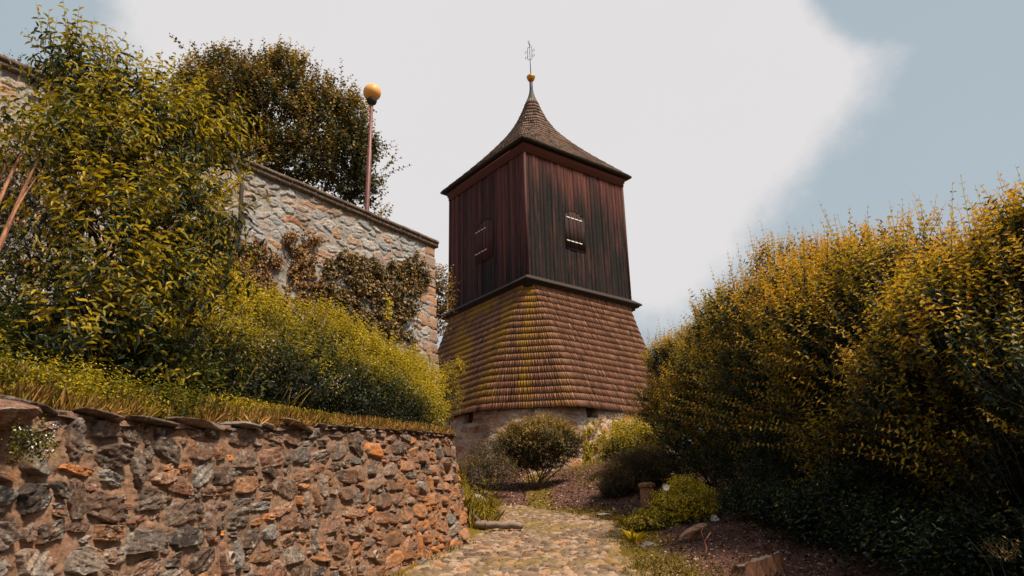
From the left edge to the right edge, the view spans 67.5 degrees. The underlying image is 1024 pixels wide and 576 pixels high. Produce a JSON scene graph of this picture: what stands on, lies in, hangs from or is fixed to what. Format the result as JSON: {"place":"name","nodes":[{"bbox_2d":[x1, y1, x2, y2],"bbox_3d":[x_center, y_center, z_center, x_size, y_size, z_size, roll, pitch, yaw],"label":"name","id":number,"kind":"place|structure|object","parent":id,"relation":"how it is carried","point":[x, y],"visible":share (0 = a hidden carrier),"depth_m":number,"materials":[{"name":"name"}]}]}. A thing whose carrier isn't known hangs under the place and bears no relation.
{"place":"outdoors","nodes":[
{"label":"outdoors","id":0,"kind":"place"},
{"bbox_2d":[1,414,61,466],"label":"cushion plant","id":1,"kind":"object","parent":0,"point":[42,441],"visible":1,"depth_m":3.87,"materials":[{"name":"green plant"}]},
{"bbox_2d":[0,0,1023,435],"label":"sky","id":2,"kind":"structure","parent":0,"point":[725,118],"materials":[{"name":"white"}]},
{"bbox_2d":[400,503,650,575],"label":"path","id":3,"kind":"structure","parent":0,"point":[605,553],"depth_m":10.96,"materials":[{"name":"beige stone"}]},
{"bbox_2d":[405,515,717,575],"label":"fallen leaves","id":4,"kind":"object","parent":3,"relation":"on","point":[543,543],"visible":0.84,"depth_m":11.12,"materials":[{"name":"brown plant"}]},
{"bbox_2d":[170,410,1021,575],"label":"ground","id":5,"kind":"structure","parent":0,"point":[625,551],"depth_m":10.31,"materials":[{"name":"soil"}]},
{"bbox_2d":[0,123,93,313],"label":"brown shrub","id":6,"kind":"object","parent":5,"relation":"on","point":[5,213],"visible":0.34,"depth_m":9.31,"materials":[{"name":"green plant"}]},
{"bbox_2d":[0,78,104,251],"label":"bare stem shrub","id":7,"kind":"object","parent":5,"relation":"on","point":[14,131],"visible":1,"depth_m":6.63,"materials":[{"name":"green plant"}]},
{"bbox_2d":[0,254,271,407],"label":"undergrowth","id":8,"kind":"object","parent":5,"relation":"on","point":[8,322],"visible":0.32,"depth_m":6.93,"materials":[{"name":"green plant"}]},
{"bbox_2d":[0,0,279,388],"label":"broadleaf shrub","id":9,"kind":"object","parent":5,"relation":"on","point":[147,135],"visible":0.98,"depth_m":7.24,"materials":[{"name":"green plant"}]},
{"bbox_2d":[0,54,439,422],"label":"terrace wall","id":10,"kind":"structure","parent":5,"relation":"on","point":[295,205],"depth_m":18.56,"materials":[{"name":"stone"}]},
{"bbox_2d":[198,212,283,318],"bbox_3d":[-5.776,-0.145,16.619,0.415,2.800,2.417,-16,-24,36],"label":"wall creeper","id":11,"kind":"object","parent":10,"relation":"attached to","point":[261,275],"depth_m":17.02,"materials":[{"name":"brown plant"}]},
{"bbox_2d":[282,229,335,312],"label":"wall creeper","id":12,"kind":"object","parent":10,"relation":"attached to","point":[300,266],"depth_m":18.01,"materials":[{"name":"brown plant"}]},
{"bbox_2d":[316,248,431,343],"bbox_3d":[-3.409,0.338,19.685,0.453,3.867,3.903,-15,-24,35],"label":"wall creeper","id":13,"kind":"object","parent":10,"relation":"attached to","point":[351,263],"depth_m":19.73,"materials":[{"name":"brown plant"}]},
{"bbox_2d":[382,291,392,319],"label":"maple seedling","id":14,"kind":"object","parent":10,"relation":"attached to","point":[386,308],"visible":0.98,"depth_m":19.80,"materials":[{"name":"yellow plant"}]},
{"bbox_2d":[0,395,470,575],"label":"retaining wall","id":15,"kind":"structure","parent":5,"relation":"on","point":[105,493],"depth_m":5.98,"materials":[{"name":"stone"}]},
{"bbox_2d":[0,399,42,430],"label":"boulder","id":16,"kind":"object","parent":15,"relation":"on","point":[11,411],"visible":0.97,"depth_m":3.91,"materials":[{"name":"stone"}]},
{"bbox_2d":[0,331,435,430],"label":"weeds","id":17,"kind":"object","parent":15,"relation":"on","point":[184,400],"visible":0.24,"depth_m":5.63,"materials":[{"name":"green plant"}]},
{"bbox_2d":[0,357,449,431],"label":"grass","id":18,"kind":"structure","parent":15,"relation":"on","point":[48,395],"depth_m":5.64,"materials":[{"name":"green plant"}]},
{"bbox_2d":[73,397,455,434],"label":"dry grass","id":19,"kind":"structure","parent":15,"relation":"on","point":[353,421],"depth_m":7.78,"materials":[{"name":"brown plant"}]},
{"bbox_2d":[71,236,457,426],"bbox_3d":[-2.943,1.497,12.664,3.024,3.058,10.080,-7,-20,16],"label":"hedge","id":20,"kind":"object","parent":5,"relation":"on","point":[383,379],"visible":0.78,"depth_m":10.84,"materials":[{"name":"green plant"}]},
{"bbox_2d":[219,364,257,396],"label":"wildflower","id":21,"kind":"object","parent":20,"relation":"attached to","point":[240,382],"visible":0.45,"depth_m":8.30,"materials":[{"name":"green plant"}]},
{"bbox_2d":[222,331,276,395],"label":"wildflower","id":22,"kind":"object","parent":20,"relation":"attached to","point":[249,357],"visible":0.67,"depth_m":8.76,"materials":[{"name":"green plant"}]},
{"bbox_2d":[280,387,310,407],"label":"wildflower","id":23,"kind":"object","parent":5,"relation":"on","point":[295,399],"visible":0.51,"depth_m":9.23,"materials":[{"name":"green plant"}]},
{"bbox_2d":[301,368,355,409],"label":"wildflower","id":24,"kind":"object","parent":5,"relation":"on","point":[323,393],"visible":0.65,"depth_m":10.07,"materials":[{"name":"green plant"}]},
{"bbox_2d":[434,261,461,341],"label":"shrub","id":25,"kind":"object","parent":5,"relation":"on","point":[443,308],"visible":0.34,"depth_m":28.31,"materials":[{"name":"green plant"}]},
{"bbox_2d":[437,353,472,427],"bbox_3d":[-1.456,2.995,17.515,0.797,2.917,1.129,12,-23,-33],"label":"corner sapling","id":26,"kind":"object","parent":5,"relation":"on","point":[448,398],"visible":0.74,"depth_m":17.67,"materials":[{"name":"green plant"}]},
{"bbox_2d":[458,460,506,528],"bbox_3d":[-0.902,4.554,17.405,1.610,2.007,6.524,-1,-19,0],"label":"tall grass","id":27,"kind":"structure","parent":5,"relation":"on","point":[470,507],"depth_m":16.49,"materials":[{"name":"plant"}]},
{"bbox_2d":[457,434,523,495],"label":"shrub","id":28,"kind":"object","parent":5,"relation":"on","point":[486,465],"visible":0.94,"depth_m":21.76,"materials":[{"name":"green plant"}]},
{"bbox_2d":[471,511,522,529],"bbox_3d":[-0.269,4.308,14.238,0.978,0.365,0.239,-7,-20,16],"label":"log","id":29,"kind":"object","parent":5,"relation":"on","point":[499,525],"visible":0.98,"depth_m":14.17,"materials":[{"name":"brown wood"}]},
{"bbox_2d":[490,408,589,489],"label":"rounded shrub","id":30,"kind":"object","parent":5,"relation":"on","point":[526,447],"visible":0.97,"depth_m":23.33,"materials":[{"name":"green plant"}]},
{"bbox_2d":[436,42,674,475],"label":"bell tower","id":31,"kind":"structure","parent":5,"relation":"on","point":[544,308],"depth_m":33.26,"materials":[{"name":"wood"}]},
{"bbox_2d":[582,418,625,464],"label":"ivy","id":32,"kind":"object","parent":31,"relation":"attached to","point":[589,431],"visible":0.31,"depth_m":28.25,"materials":[{"name":"green plant"}]},
{"bbox_2d":[383,505,731,575],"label":"verge grass","id":33,"kind":"structure","parent":5,"relation":"on","point":[637,564],"depth_m":10.11,"materials":[{"name":"green plant"}]},
{"bbox_2d":[471,456,645,488],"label":"weeds","id":34,"kind":"object","parent":5,"relation":"on","point":[580,471],"visible":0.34,"depth_m":24.35,"materials":[{"name":"green plant"}]},
{"bbox_2d":[482,459,670,518],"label":"leaf litter","id":35,"kind":"object","parent":5,"relation":"on","point":[585,491],"visible":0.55,"depth_m":21.59,"materials":[{"name":"brown plant"}]},
{"bbox_2d":[616,515,631,524],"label":"strap plant","id":36,"kind":"object","parent":5,"relation":"on","point":[620,519],"visible":0.48,"depth_m":14.34,"materials":[{"name":"green plant"}]},
{"bbox_2d":[594,414,671,469],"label":"yellow green shrub","id":37,"kind":"object","parent":5,"relation":"on","point":[618,439],"visible":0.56,"depth_m":23.11,"materials":[{"name":"green plant"}]},
{"bbox_2d":[621,528,648,542],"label":"strap plant","id":38,"kind":"object","parent":5,"relation":"on","point":[632,535],"visible":0.79,"depth_m":11.40,"materials":[{"name":"yellow plant"}]},
{"bbox_2d":[593,436,687,498],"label":"clipped shrub","id":39,"kind":"object","parent":5,"relation":"on","point":[633,476],"visible":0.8,"depth_m":19.77,"materials":[{"name":"green plant"}]},
{"bbox_2d":[638,482,655,508],"bbox_3d":[3.012,4.640,17.001,0.400,0.648,0.400,-1,-19,0],"label":"bollard","id":40,"kind":"object","parent":5,"relation":"on","point":[644,487],"visible":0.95,"depth_m":16.91,"materials":[{"name":"wood"}]},
{"bbox_2d":[640,541,656,546],"bbox_3d":[1.949,3.685,10.940,0.247,0.134,0.204,-1,-19,0],"label":"rock","id":41,"kind":"object","parent":5,"relation":"on","point":[646,543],"visible":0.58,"depth_m":10.90,"materials":[{"name":"stone"}]},
{"bbox_2d":[618,468,732,533],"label":"golden bush","id":42,"kind":"object","parent":5,"relation":"on","point":[681,505],"visible":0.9,"depth_m":12.91,"materials":[{"name":"green plant"}]},
{"bbox_2d":[663,484,668,502],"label":"white flower","id":43,"kind":"object","parent":42,"relation":"attached to","point":[665,487],"visible":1,"depth_m":12.75,"materials":[{"name":"white plant"}]},
{"bbox_2d":[622,317,758,489],"bbox_3d":[4.608,2.816,18.918,3.921,4.424,4.351,-1,-19,0],"label":"tall shrub","id":44,"kind":"object","parent":5,"relation":"on","point":[663,353],"visible":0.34,"depth_m":18.40,"materials":[{"name":"green plant"}]},
{"bbox_2d":[679,523,706,540],"bbox_3d":[2.555,3.454,10.846,0.420,0.246,0.236,-1,-19,0],"label":"rock","id":45,"kind":"object","parent":5,"relation":"on","point":[694,531],"visible":0.99,"depth_m":10.77,"materials":[{"name":"stone"}]},
{"bbox_2d":[701,527,710,558],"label":"twig","id":46,"kind":"object","parent":5,"relation":"on","point":[705,543],"visible":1,"depth_m":9.14,"materials":[{"name":"brown wood"}]},
{"bbox_2d":[651,395,767,473],"bbox_3d":[6.702,4.108,24.376,6.488,4.192,3.478,9,-22,-28],"label":"backing shrub","id":47,"kind":"object","parent":5,"relation":"on","point":[680,449],"visible":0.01,"depth_m":22.59,"materials":[{"name":"green plant"}]},
{"bbox_2d":[652,278,843,491],"bbox_3d":[5.029,2.088,15.908,4.277,4.546,4.007,-9,-21,21],"label":"tall shrub","id":48,"kind":"object","parent":5,"relation":"on","point":[681,385],"visible":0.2,"depth_m":15.69,"materials":[{"name":"green plant"}]},
{"bbox_2d":[731,549,788,575],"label":"tree stump","id":49,"kind":"object","parent":5,"relation":"on","point":[767,564],"visible":0.98,"depth_m":7.81,"materials":[{"name":"brown wood"}]},
{"bbox_2d":[670,221,874,491],"bbox_3d":[4.842,1.214,12.880,4.252,4.830,4.302,-16,-24,36],"label":"tall shrub","id":50,"kind":"object","parent":5,"relation":"on","point":[721,308],"visible":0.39,"depth_m":12.76,"materials":[{"name":"green plant"}]},
{"bbox_2d":[595,485,974,575],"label":"leaf litter","id":51,"kind":"object","parent":5,"relation":"on","point":[759,544],"visible":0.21,"depth_m":9.23,"materials":[{"name":"brown plant"}]},
{"bbox_2d":[668,430,1023,575],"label":"undergrowth","id":52,"kind":"object","parent":5,"relation":"on","point":[874,522],"visible":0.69,"depth_m":7.79,"materials":[{"name":"green plant"}]},
{"bbox_2d":[727,194,1021,515],"bbox_3d":[4.954,0.991,10.395,4.313,4.561,4.424,-1,-19,0],"label":"tall shrub","id":53,"kind":"object","parent":5,"relation":"on","point":[798,336],"visible":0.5,"depth_m":9.93,"materials":[{"name":"green plant"}]},
{"bbox_2d":[819,166,1023,564],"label":"tall shrub","id":54,"kind":"object","parent":5,"relation":"on","point":[961,365],"visible":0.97,"depth_m":7.22,"materials":[{"name":"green plant"}]},
{"bbox_2d":[968,534,1021,575],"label":"grey green sapling","id":55,"kind":"object","parent":5,"relation":"on","point":[991,551],"visible":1,"depth_m":5.87,"materials":[{"name":"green plant"}]},
{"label":"terrace ground","id":56,"kind":"structure","parent":0,"visible":0},
{"bbox_2d":[3,52,28,64],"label":"terrace bush","id":57,"kind":"object","parent":56,"relation":"on","point":[17,58],"visible":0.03,"depth_m":16.36,"materials":[{"name":"green plant"}]},
{"bbox_2d":[167,33,411,219],"bbox_3d":[-7.275,-4.393,24.390,8.315,8.716,3.639,-1,-19,0],"label":"copper tree","id":58,"kind":"object","parent":56,"relation":"on","point":[304,140],"visible":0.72,"depth_m":24.08,"materials":[{"name":"green plant"}]},
{"bbox_2d":[363,83,380,210],"bbox_3d":[-4.058,-3.620,21.756,0.520,5.012,0.520,-1,-19,0],"label":"street lamp","id":59,"kind":"object","parent":56,"relation":"on","point":[372,93],"visible":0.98,"depth_m":22.04,"materials":[{"name":"metal"}]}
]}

